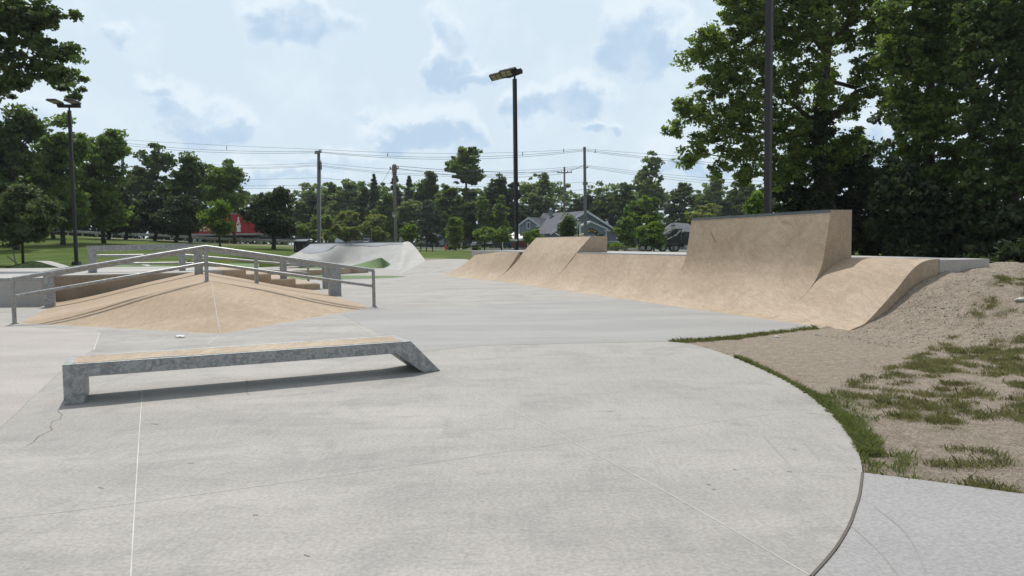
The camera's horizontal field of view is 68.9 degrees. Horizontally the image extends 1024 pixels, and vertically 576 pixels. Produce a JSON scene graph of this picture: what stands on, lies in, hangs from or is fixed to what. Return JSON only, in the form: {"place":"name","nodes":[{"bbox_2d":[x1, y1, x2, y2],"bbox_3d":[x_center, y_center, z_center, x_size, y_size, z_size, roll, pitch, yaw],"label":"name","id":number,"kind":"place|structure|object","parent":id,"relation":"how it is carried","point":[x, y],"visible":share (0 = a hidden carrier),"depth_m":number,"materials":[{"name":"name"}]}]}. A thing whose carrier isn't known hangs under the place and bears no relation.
{"place":"outdoors","nodes":[
{"label":"outdoors","id":0,"kind":"place"},
{"bbox_2d":[55,234,286,244],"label":"road","id":1,"kind":"structure","parent":0,"point":[158,239],"depth_m":103.06,"materials":[{"name":"asphalt"}]},
{"bbox_2d":[0,266,861,575],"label":"plaza","id":2,"kind":"structure","parent":0,"point":[518,504],"depth_m":5.47,"materials":[{"name":"grey concrete"}]},
{"bbox_2d":[0,326,98,427],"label":"concrete floor","id":3,"kind":"structure","parent":2,"relation":"on","point":[32,360],"depth_m":11.02,"materials":[{"name":"concrete"}]},
{"bbox_2d":[0,266,222,306],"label":"raised deck","id":4,"kind":"structure","parent":2,"relation":"on","point":[25,285],"depth_m":22.68,"materials":[{"name":"grey concrete"}]},
{"bbox_2d":[22,272,368,333],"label":"pyramid bank","id":5,"kind":"structure","parent":2,"relation":"on","point":[215,303],"depth_m":16.28,"materials":[{"name":"beige concrete"}]},
{"bbox_2d":[43,244,340,306],"bbox_3d":[-9.088,-0.445,21.989,8.029,1.672,0.346,-2,4,-25],"label":"kinked ledge","id":6,"kind":"object","parent":5,"relation":"on","point":[334,288],"visible":0.57,"depth_m":21.78,"materials":[{"name":"metal"}]},
{"bbox_2d":[10,245,376,323],"bbox_3d":[-7.072,-0.193,17.489,7.928,1.633,0.150,-2,4,-25],"label":"handrail","id":7,"kind":"object","parent":5,"relation":"on","point":[205,263],"visible":0.93,"depth_m":17.21,"materials":[{"name":"metal"}]},
{"bbox_2d":[97,254,309,281],"bbox_3d":[-12.159,-0.730,29.670,8.098,1.340,0.150,-2,4,-25],"label":"handrail","id":8,"kind":"object","parent":2,"relation":"on","point":[186,255],"visible":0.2,"depth_m":29.72,"materials":[{"name":"metal"}]},
{"bbox_2d":[87,243,327,287],"bbox_3d":[-10.307,-0.699,25.982,7.729,1.722,0.366,-2,4,-25],"label":"kinked ledge","id":9,"kind":"object","parent":2,"relation":"on","point":[92,254],"visible":0.51,"depth_m":24.92,"materials":[{"name":"concrete"}]},
{"bbox_2d":[62,335,439,404],"bbox_3d":[-2.876,0.895,8.777,4.078,0.417,0.660,-2,4,-26],"label":"grind ledge","id":10,"kind":"object","parent":2,"relation":"on","point":[77,371],"visible":1,"depth_m":8.37,"materials":[{"name":"concrete"}]},
{"bbox_2d":[215,267,319,289],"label":"stairs","id":11,"kind":"structure","parent":2,"relation":"on","point":[274,279],"depth_m":26.25,"materials":[{"name":"beige concrete"}]},
{"bbox_2d":[268,269,368,275],"bbox_3d":[-11.257,-0.853,40.274,7.422,0.280,2.504,-3,4,-29],"label":"curved ledge","id":12,"kind":"object","parent":2,"relation":"on","point":[319,271],"visible":0.3,"depth_m":40.39,"materials":[{"name":"beige concrete"}]},
{"bbox_2d":[287,275,405,279],"bbox_3d":[-8.805,-0.525,36.623,7.296,0.001,4.545,-1,3,0],"label":"green patch","id":13,"kind":"object","parent":2,"relation":"on","point":[353,277],"visible":0.6,"depth_m":36.59,"materials":[{"name":"paint"}]},
{"bbox_2d":[289,242,425,273],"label":"bowl bank","id":14,"kind":"structure","parent":2,"relation":"on","point":[403,256],"depth_m":56.46,"materials":[{"name":"concrete"}]},
{"bbox_2d":[352,258,389,267],"bbox_3d":[-12.031,-1.782,52.441,9.302,0.677,3.261,1,4,19],"label":"green mound","id":15,"kind":"object","parent":2,"relation":"on","point":[379,263],"visible":0.63,"depth_m":50.44,"materials":[{"name":"paint"}]},
{"bbox_2d":[396,259,468,276],"bbox_3d":[-4.067,-1.160,40.811,4.054,0.662,10.531,-1,3,0],"label":"roller","id":16,"kind":"object","parent":2,"relation":"on","point":[435,268],"visible":0.81,"depth_m":40.95,"materials":[{"name":"grey concrete"}]},
{"bbox_2d":[130,374,808,575],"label":"expansion joints","id":17,"kind":"object","parent":2,"relation":"on","point":[455,380],"visible":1,"depth_m":4.71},
{"bbox_2d":[444,251,523,279],"bbox_3d":[-1.748,-1.084,35.253,2.870,1.292,6.000,-2,4,-19],"label":"quarter pipe","id":18,"kind":"object","parent":2,"relation":"on","point":[489,266],"visible":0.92,"depth_m":34.85,"materials":[{"name":"beige concrete"}]},
{"bbox_2d":[491,236,606,286],"bbox_3d":[1.254,-1.115,30.154,2.930,1.902,5.600,-2,4,-19],"label":"quarter pipe","id":19,"kind":"object","parent":2,"relation":"on","point":[540,261],"visible":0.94,"depth_m":29.40,"materials":[{"name":"beige concrete"}]},
{"bbox_2d":[342,299,821,350],"bbox_3d":[0.843,0.638,15.695,7.724,0.001,8.276,-2,4,-22],"label":"grey plaza pour","id":20,"kind":"object","parent":2,"relation":"on","point":[578,321],"visible":0.93,"depth_m":14.60,"materials":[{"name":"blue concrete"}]},
{"bbox_2d":[536,252,685,300],"bbox_3d":[2.995,-0.443,23.796,1.930,1.292,7.600,-2,4,-19],"label":"quarter pipe","id":21,"kind":"object","parent":2,"relation":"on","point":[635,276],"visible":0.94,"depth_m":23.08,"materials":[{"name":"beige concrete"}]},
{"bbox_2d":[809,472,863,575],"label":"slab edge joint","id":22,"kind":"object","parent":2,"relation":"on","point":[819,566],"visible":1,"depth_m":4.08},
{"bbox_2d":[0,235,1023,493],"bbox_3d":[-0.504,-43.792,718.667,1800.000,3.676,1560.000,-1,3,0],"label":"ground","id":23,"kind":"structure","parent":0,"point":[826,361],"depth_m":10.97,"materials":[{"name":"soil"}]},
{"bbox_2d":[0,102,53,249],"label":"tree","id":24,"kind":"object","parent":23,"relation":"on","point":[26,125],"visible":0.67,"depth_m":57.12,"materials":[{"name":"green plant"}]},
{"bbox_2d":[0,182,67,262],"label":"tree","id":25,"kind":"object","parent":23,"relation":"on","point":[14,214],"visible":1,"depth_m":36.34,"materials":[{"name":"green plant"}]},
{"bbox_2d":[5,261,68,267],"bbox_3d":[-20.086,-0.691,31.851,2.790,0.946,0.704,-1,3,0],"label":"roller hump","id":26,"kind":"object","parent":23,"relation":"on","point":[40,264],"visible":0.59,"depth_m":31.49,"materials":[{"name":"concrete"}]},
{"bbox_2d":[0,0,90,103],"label":"tree","id":27,"kind":"object","parent":23,"relation":"on","point":[26,21],"visible":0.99,"depth_m":29.14,"materials":[{"name":"green plant"}]},
{"bbox_2d":[15,111,95,244],"bbox_3d":[-40.296,-9.506,65.151,7.164,11.849,6.867,-1,3,0],"label":"tree","id":28,"kind":"object","parent":23,"relation":"on","point":[50,177],"visible":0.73,"depth_m":64.41,"materials":[{"name":"green plant"}]},
{"bbox_2d":[46,99,81,264],"bbox_3d":[-21.590,-5.098,36.382,1.311,7.983,1.117,-1,3,0],"label":"lamp post","id":29,"kind":"object","parent":23,"relation":"on","point":[74,103],"visible":0.96,"depth_m":36.63,"materials":[{"name":"brown metal"}]},
{"bbox_2d":[68,128,134,242],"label":"tree","id":30,"kind":"object","parent":23,"relation":"on","point":[107,207],"visible":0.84,"depth_m":70.64,"materials":[{"name":"green plant"}]},
{"bbox_2d":[88,184,133,238],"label":"tree","id":31,"kind":"object","parent":23,"relation":"on","point":[123,199],"visible":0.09,"depth_m":83.54,"materials":[{"name":"green plant"}]},
{"bbox_2d":[122,198,147,239],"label":"tree","id":32,"kind":"object","parent":23,"relation":"on","point":[133,228],"visible":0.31,"depth_m":84.73,"materials":[{"name":"green plant"}]},
{"bbox_2d":[34,171,250,243],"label":"roadside wood","id":33,"kind":"object","parent":23,"relation":"on","point":[87,227],"visible":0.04,"depth_m":120.23,"materials":[{"name":"green plant"}]},
{"bbox_2d":[120,142,177,238],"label":"tree","id":34,"kind":"object","parent":23,"relation":"on","point":[156,161],"visible":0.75,"depth_m":105.94,"materials":[{"name":"green plant"}]},
{"bbox_2d":[134,187,168,240],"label":"tree","id":35,"kind":"object","parent":23,"relation":"on","point":[151,206],"visible":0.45,"depth_m":86.21,"materials":[{"name":"green plant"}]},
{"bbox_2d":[53,229,293,244],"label":"guard rail","id":36,"kind":"object","parent":23,"relation":"on","point":[193,237],"visible":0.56,"depth_m":96.43,"materials":[{"name":"metal"}]},
{"bbox_2d":[149,193,203,241],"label":"tree","id":37,"kind":"object","parent":23,"relation":"on","point":[175,218],"visible":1,"depth_m":82.54,"materials":[{"name":"green plant"}]},
{"bbox_2d":[155,151,210,242],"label":"tree","id":38,"kind":"object","parent":23,"relation":"on","point":[189,175],"visible":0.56,"depth_m":86.75,"materials":[{"name":"green plant"}]},
{"bbox_2d":[196,197,238,246],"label":"tree","id":39,"kind":"object","parent":23,"relation":"on","point":[215,215],"visible":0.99,"depth_m":71.19,"materials":[{"name":"green plant"}]},
{"bbox_2d":[196,158,248,243],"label":"tree","id":40,"kind":"object","parent":23,"relation":"on","point":[228,174],"visible":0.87,"depth_m":94.16,"materials":[{"name":"green plant"}]},
{"bbox_2d":[191,213,262,243],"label":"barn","id":41,"kind":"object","parent":23,"relation":"on","point":[244,229],"visible":0.38,"depth_m":105.67,"materials":[{"name":"red paint"}]},
{"bbox_2d":[236,186,300,248],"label":"tree","id":42,"kind":"object","parent":23,"relation":"on","point":[269,214],"visible":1,"depth_m":72.55,"materials":[{"name":"green plant"}]},
{"bbox_2d":[290,190,316,241],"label":"tree","id":43,"kind":"object","parent":23,"relation":"on","point":[301,209],"visible":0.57,"depth_m":148.16,"materials":[{"name":"green plant"}]},
{"bbox_2d":[295,214,336,242],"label":"bush","id":44,"kind":"object","parent":23,"relation":"on","point":[311,228],"visible":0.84,"depth_m":110.59,"materials":[{"name":"green plant"}]},
{"bbox_2d":[315,149,321,242],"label":"utility pole","id":45,"kind":"object","parent":23,"relation":"on","point":[319,165],"visible":0.98,"depth_m":87.25,"materials":[{"name":"grey wood"}]},
{"bbox_2d":[311,182,336,242],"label":"tree","id":46,"kind":"object","parent":23,"relation":"on","point":[327,191],"visible":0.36,"depth_m":148.36,"materials":[{"name":"green plant"}]},
{"bbox_2d":[323,178,360,226],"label":"tree","id":47,"kind":"object","parent":23,"relation":"on","point":[333,210],"visible":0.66,"depth_m":144.47,"materials":[{"name":"green plant"}]},
{"bbox_2d":[325,210,363,241],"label":"bush","id":48,"kind":"object","parent":23,"relation":"on","point":[344,222],"visible":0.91,"depth_m":116.52,"materials":[{"name":"green plant"}]},
{"bbox_2d":[350,186,369,235],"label":"tree","id":49,"kind":"object","parent":23,"relation":"on","point":[363,196],"visible":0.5,"depth_m":154.47,"materials":[{"name":"green plant"}]},
{"bbox_2d":[364,173,380,215],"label":"pine tree","id":50,"kind":"object","parent":23,"relation":"on","point":[374,197],"visible":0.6,"depth_m":148.73,"materials":[{"name":"green plant"}]},
{"bbox_2d":[358,214,389,241],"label":"bush","id":51,"kind":"object","parent":23,"relation":"on","point":[375,223],"visible":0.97,"depth_m":114.78,"materials":[{"name":"green plant"}]},
{"bbox_2d":[369,190,399,241],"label":"tree","id":52,"kind":"object","parent":23,"relation":"on","point":[387,198],"visible":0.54,"depth_m":130.61,"materials":[{"name":"green plant"}]},
{"bbox_2d":[390,164,398,241],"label":"utility pole","id":53,"kind":"object","parent":23,"relation":"on","point":[394,166],"visible":0.9,"depth_m":97.31,"materials":[{"name":"brown wood"}]},
{"bbox_2d":[391,199,424,243],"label":"tree","id":54,"kind":"object","parent":23,"relation":"on","point":[404,217],"visible":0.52,"depth_m":132.28,"materials":[{"name":"green plant"}]},
{"bbox_2d":[398,223,419,241],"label":"tree","id":55,"kind":"object","parent":23,"relation":"on","point":[406,232],"visible":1,"depth_m":95.17,"materials":[{"name":"green plant"}]},
{"bbox_2d":[412,170,438,246],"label":"tree","id":56,"kind":"object","parent":23,"relation":"on","point":[423,193],"visible":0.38,"depth_m":143.47,"materials":[{"name":"green plant"}]},
{"bbox_2d":[413,199,445,247],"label":"tree","id":57,"kind":"object","parent":23,"relation":"on","point":[429,227],"visible":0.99,"depth_m":123.99,"materials":[{"name":"green plant"}]},
{"bbox_2d":[430,185,461,246],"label":"tree","id":58,"kind":"object","parent":23,"relation":"on","point":[448,192],"visible":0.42,"depth_m":136.82,"materials":[{"name":"green plant"}]},
{"bbox_2d":[444,217,463,247],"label":"bush","id":59,"kind":"object","parent":23,"relation":"on","point":[453,228],"visible":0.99,"depth_m":91.34,"materials":[{"name":"green plant"}]},
{"bbox_2d":[440,188,478,245],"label":"tree","id":60,"kind":"object","parent":23,"relation":"on","point":[453,210],"visible":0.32,"depth_m":134.37,"materials":[{"name":"green plant"}]},
{"bbox_2d":[444,145,486,245],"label":"tree","id":61,"kind":"object","parent":23,"relation":"on","point":[465,160],"visible":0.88,"depth_m":127.71,"materials":[{"name":"green plant"}]},
{"bbox_2d":[457,201,478,246],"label":"tree","id":62,"kind":"object","parent":23,"relation":"on","point":[469,225],"visible":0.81,"depth_m":121.16,"materials":[{"name":"green plant"}]},
{"bbox_2d":[472,226,494,250],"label":"tree","id":63,"kind":"object","parent":23,"relation":"on","point":[481,234],"visible":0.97,"depth_m":89.11,"materials":[{"name":"green plant"}]},
{"bbox_2d":[473,196,495,245],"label":"tree","id":64,"kind":"object","parent":23,"relation":"on","point":[485,220],"visible":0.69,"depth_m":118.99,"materials":[{"name":"green plant"}]},
{"bbox_2d":[481,172,508,247],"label":"tree","id":65,"kind":"object","parent":23,"relation":"on","point":[498,186],"visible":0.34,"depth_m":139.01,"materials":[{"name":"green plant"}]},
{"bbox_2d":[209,179,790,247],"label":"wood","id":66,"kind":"object","parent":23,"relation":"on","point":[666,220],"visible":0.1,"depth_m":169.34,"materials":[{"name":"plant"}]},
{"bbox_2d":[487,226,513,249],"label":"tree","id":67,"kind":"object","parent":23,"relation":"on","point":[502,234],"visible":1,"depth_m":89.12,"materials":[{"name":"green plant"}]},
{"bbox_2d":[491,194,513,246],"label":"tree","id":68,"kind":"object","parent":23,"relation":"on","point":[500,219],"visible":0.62,"depth_m":119.81,"materials":[{"name":"green plant"}]},
{"bbox_2d":[489,67,522,249],"bbox_3d":[-0.360,-6.533,41.795,1.198,11.184,2.214,-3,4,-32],"label":"lamp post","id":69,"kind":"object","parent":23,"relation":"on","point":[511,72],"visible":0.92,"depth_m":41.56,"materials":[{"name":"brown metal"}]},
{"bbox_2d":[502,181,521,247],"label":"tree","id":70,"kind":"object","parent":23,"relation":"on","point":[509,195],"visible":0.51,"depth_m":140.06,"materials":[{"name":"green plant"}]},
{"bbox_2d":[520,228,544,243],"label":"bush","id":71,"kind":"object","parent":23,"relation":"on","point":[530,236],"visible":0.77,"depth_m":79.34,"materials":[{"name":"green plant"}]},
{"bbox_2d":[519,173,559,217],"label":"tree","id":72,"kind":"object","parent":23,"relation":"on","point":[530,191],"visible":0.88,"depth_m":147.87,"materials":[{"name":"green plant"}]},
{"bbox_2d":[556,213,577,236],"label":"tree","id":73,"kind":"object","parent":23,"relation":"on","point":[567,224],"visible":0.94,"depth_m":69.35,"materials":[{"name":"green plant"}]},
{"bbox_2d":[519,208,616,249],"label":"gabled building","id":74,"kind":"structure","parent":23,"relation":"on","point":[546,224],"depth_m":111.43,"materials":[{"name":"grey"}]},
{"bbox_2d":[562,194,594,212],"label":"tree","id":75,"kind":"object","parent":23,"relation":"on","point":[578,201],"visible":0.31,"depth_m":156.43,"materials":[{"name":"green plant"}]},
{"bbox_2d":[583,147,587,235],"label":"utility pole","id":76,"kind":"object","parent":23,"relation":"on","point":[584,191],"visible":0.78,"depth_m":91.33,"materials":[{"name":"grey wood"}]},
{"bbox_2d":[128,143,754,165],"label":"power line","id":77,"kind":"object","parent":76,"relation":"attached to","point":[397,156],"visible":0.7,"depth_m":89.99,"materials":[{"name":"metal"}]},
{"bbox_2d":[244,200,713,215],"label":"power line","id":78,"kind":"object","parent":76,"relation":"attached to","point":[500,212],"visible":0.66,"depth_m":92.01,"materials":[{"name":"metal"}]},
{"bbox_2d":[242,198,745,213],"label":"power line","id":79,"kind":"object","parent":76,"relation":"attached to","point":[495,209],"visible":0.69,"depth_m":91.42,"materials":[{"name":"metal"}]},
{"bbox_2d":[588,192,618,226],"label":"tree","id":80,"kind":"object","parent":23,"relation":"on","point":[602,214],"visible":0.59,"depth_m":153.05,"materials":[{"name":"green plant"}]},
{"bbox_2d":[605,182,638,246],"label":"tree","id":81,"kind":"object","parent":23,"relation":"on","point":[627,196],"visible":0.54,"depth_m":148.71,"materials":[{"name":"green plant"}]},
{"bbox_2d":[612,216,636,250],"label":"tree","id":82,"kind":"object","parent":23,"relation":"on","point":[624,228],"visible":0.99,"depth_m":91.16,"materials":[{"name":"green plant"}]},
{"bbox_2d":[621,195,665,244],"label":"tree","id":83,"kind":"object","parent":23,"relation":"on","point":[646,217],"visible":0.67,"depth_m":102.44,"materials":[{"name":"green plant"}]},
{"bbox_2d":[631,150,669,210],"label":"tree","id":84,"kind":"object","parent":23,"relation":"on","point":[646,185],"visible":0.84,"depth_m":138.07,"materials":[{"name":"green plant"}]},
{"bbox_2d":[635,220,666,251],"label":"tree","id":85,"kind":"object","parent":23,"relation":"on","point":[653,237],"visible":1,"depth_m":83.19,"materials":[{"name":"green plant"}]},
{"bbox_2d":[635,229,689,251],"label":"dump truck","id":86,"kind":"object","parent":23,"relation":"on","point":[681,238],"visible":0.66,"depth_m":95.84,"materials":[{"name":"paint"}]},
{"bbox_2d":[661,182,696,224],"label":"tree","id":87,"kind":"object","parent":23,"relation":"on","point":[684,189],"visible":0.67,"depth_m":148.44,"materials":[{"name":"green plant"}]},
{"bbox_2d":[683,203,721,221],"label":"tree","id":88,"kind":"object","parent":23,"relation":"on","point":[712,209],"visible":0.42,"depth_m":106.58,"materials":[{"name":"green plant"}]},
{"bbox_2d":[691,177,727,215],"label":"tree","id":89,"kind":"object","parent":23,"relation":"on","point":[713,189],"visible":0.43,"depth_m":150.22,"materials":[{"name":"green plant"}]},
{"bbox_2d":[472,250,988,273],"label":"concrete deck","id":90,"kind":"structure","parent":23,"relation":"on","point":[955,265],"depth_m":13.94,"materials":[{"name":"concrete"}]},
{"bbox_2d":[719,184,754,215],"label":"tree","id":91,"kind":"object","parent":23,"relation":"on","point":[741,193],"visible":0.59,"depth_m":148.36,"materials":[{"name":"green plant"}]},
{"bbox_2d":[641,209,851,318],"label":"wall ramp","id":92,"kind":"structure","parent":23,"relation":"on","point":[766,265],"depth_m":17.15,"materials":[{"name":"beige concrete"}]},
{"bbox_2d":[741,190,763,214],"bbox_3d":[19.394,-4.984,59.726,2.178,5.794,2.454,-1,3,0],"label":"tree","id":93,"kind":"object","parent":23,"relation":"on","point":[753,205],"visible":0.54,"depth_m":59.42,"materials":[{"name":"green plant"}]},
{"bbox_2d":[764,0,773,213],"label":"lamp post","id":94,"kind":"object","parent":23,"relation":"on","point":[769,9],"visible":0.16,"depth_m":19.20,"materials":[{"name":"brown metal"}]},
{"bbox_2d":[660,0,907,209],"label":"cottonwood tree","id":95,"kind":"object","parent":23,"relation":"on","point":[810,17],"visible":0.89,"depth_m":35.34,"materials":[{"name":"green plant"}]},
{"bbox_2d":[805,97,839,210],"bbox_3d":[15.130,-5.531,36.511,2.105,8.526,1.645,0,4,14],"label":"ivy","id":96,"kind":"object","parent":95,"relation":"attached to","point":[823,203],"visible":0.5,"depth_m":36.14,"materials":[{"name":"green plant"}]},
{"bbox_2d":[669,325,924,479],"bbox_3d":[2.772,1.032,8.805,2.477,0.170,10.466,0,4,17],"label":"grass edge","id":97,"kind":"object","parent":23,"relation":"on","point":[866,443],"depth_m":6.59,"materials":[{"name":"plant"}]},
{"bbox_2d":[761,148,898,255],"bbox_3d":[16.210,-4.150,37.559,7.584,6.564,4.988,-1,3,0],"label":"tree","id":98,"kind":"object","parent":23,"relation":"on","point":[858,178],"visible":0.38,"depth_m":37.03,"materials":[{"name":"green plant"}]},
{"bbox_2d":[768,257,939,330],"bbox_3d":[6.505,0.100,14.364,2.420,1.310,2.245,-2,4,-19],"label":"roll over bank","id":99,"kind":"object","parent":23,"relation":"on","point":[852,293],"visible":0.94,"depth_m":14.03,"materials":[{"name":"beige concrete"}]},
{"bbox_2d":[689,273,1023,492],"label":"grass tufts","id":100,"kind":"object","parent":23,"relation":"on","point":[941,366],"visible":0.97,"depth_m":7.68,"materials":[{"name":"plant"}]},
{"bbox_2d":[811,261,1023,363],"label":"gravel","id":101,"kind":"structure","parent":23,"relation":"on","point":[888,343],"depth_m":12.03,"materials":[{"name":"gravel"}]},
{"bbox_2d":[867,0,1007,225],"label":"tree","id":102,"kind":"object","parent":23,"relation":"on","point":[926,37],"visible":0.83,"depth_m":30.11,"materials":[{"name":"green plant"}]},
{"bbox_2d":[852,4,1023,255],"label":"tree","id":103,"kind":"object","parent":23,"relation":"on","point":[880,149],"visible":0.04,"depth_m":42.97,"materials":[{"name":"green plant"}]},
{"bbox_2d":[861,156,1023,257],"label":"tree","id":104,"kind":"object","parent":23,"relation":"on","point":[913,208],"visible":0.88,"depth_m":29.07,"materials":[{"name":"green plant"}]},
{"bbox_2d":[942,0,1023,211],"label":"tree","id":105,"kind":"object","parent":23,"relation":"on","point":[998,35],"visible":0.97,"depth_m":27.42,"materials":[{"name":"green plant"}]},
{"bbox_2d":[961,235,1023,262],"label":"bush","id":106,"kind":"object","parent":23,"relation":"on","point":[1009,251],"visible":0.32,"depth_m":21.81,"materials":[{"name":"green plant"}]},
{"bbox_2d":[0,0,1023,244],"label":"sky","id":107,"kind":"structure","parent":0,"point":[411,79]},
{"bbox_2d":[814,473,1023,575],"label":"sidewalk","id":108,"kind":"structure","parent":0,"point":[953,529],"depth_m":4.07,"materials":[{"name":"concrete"}]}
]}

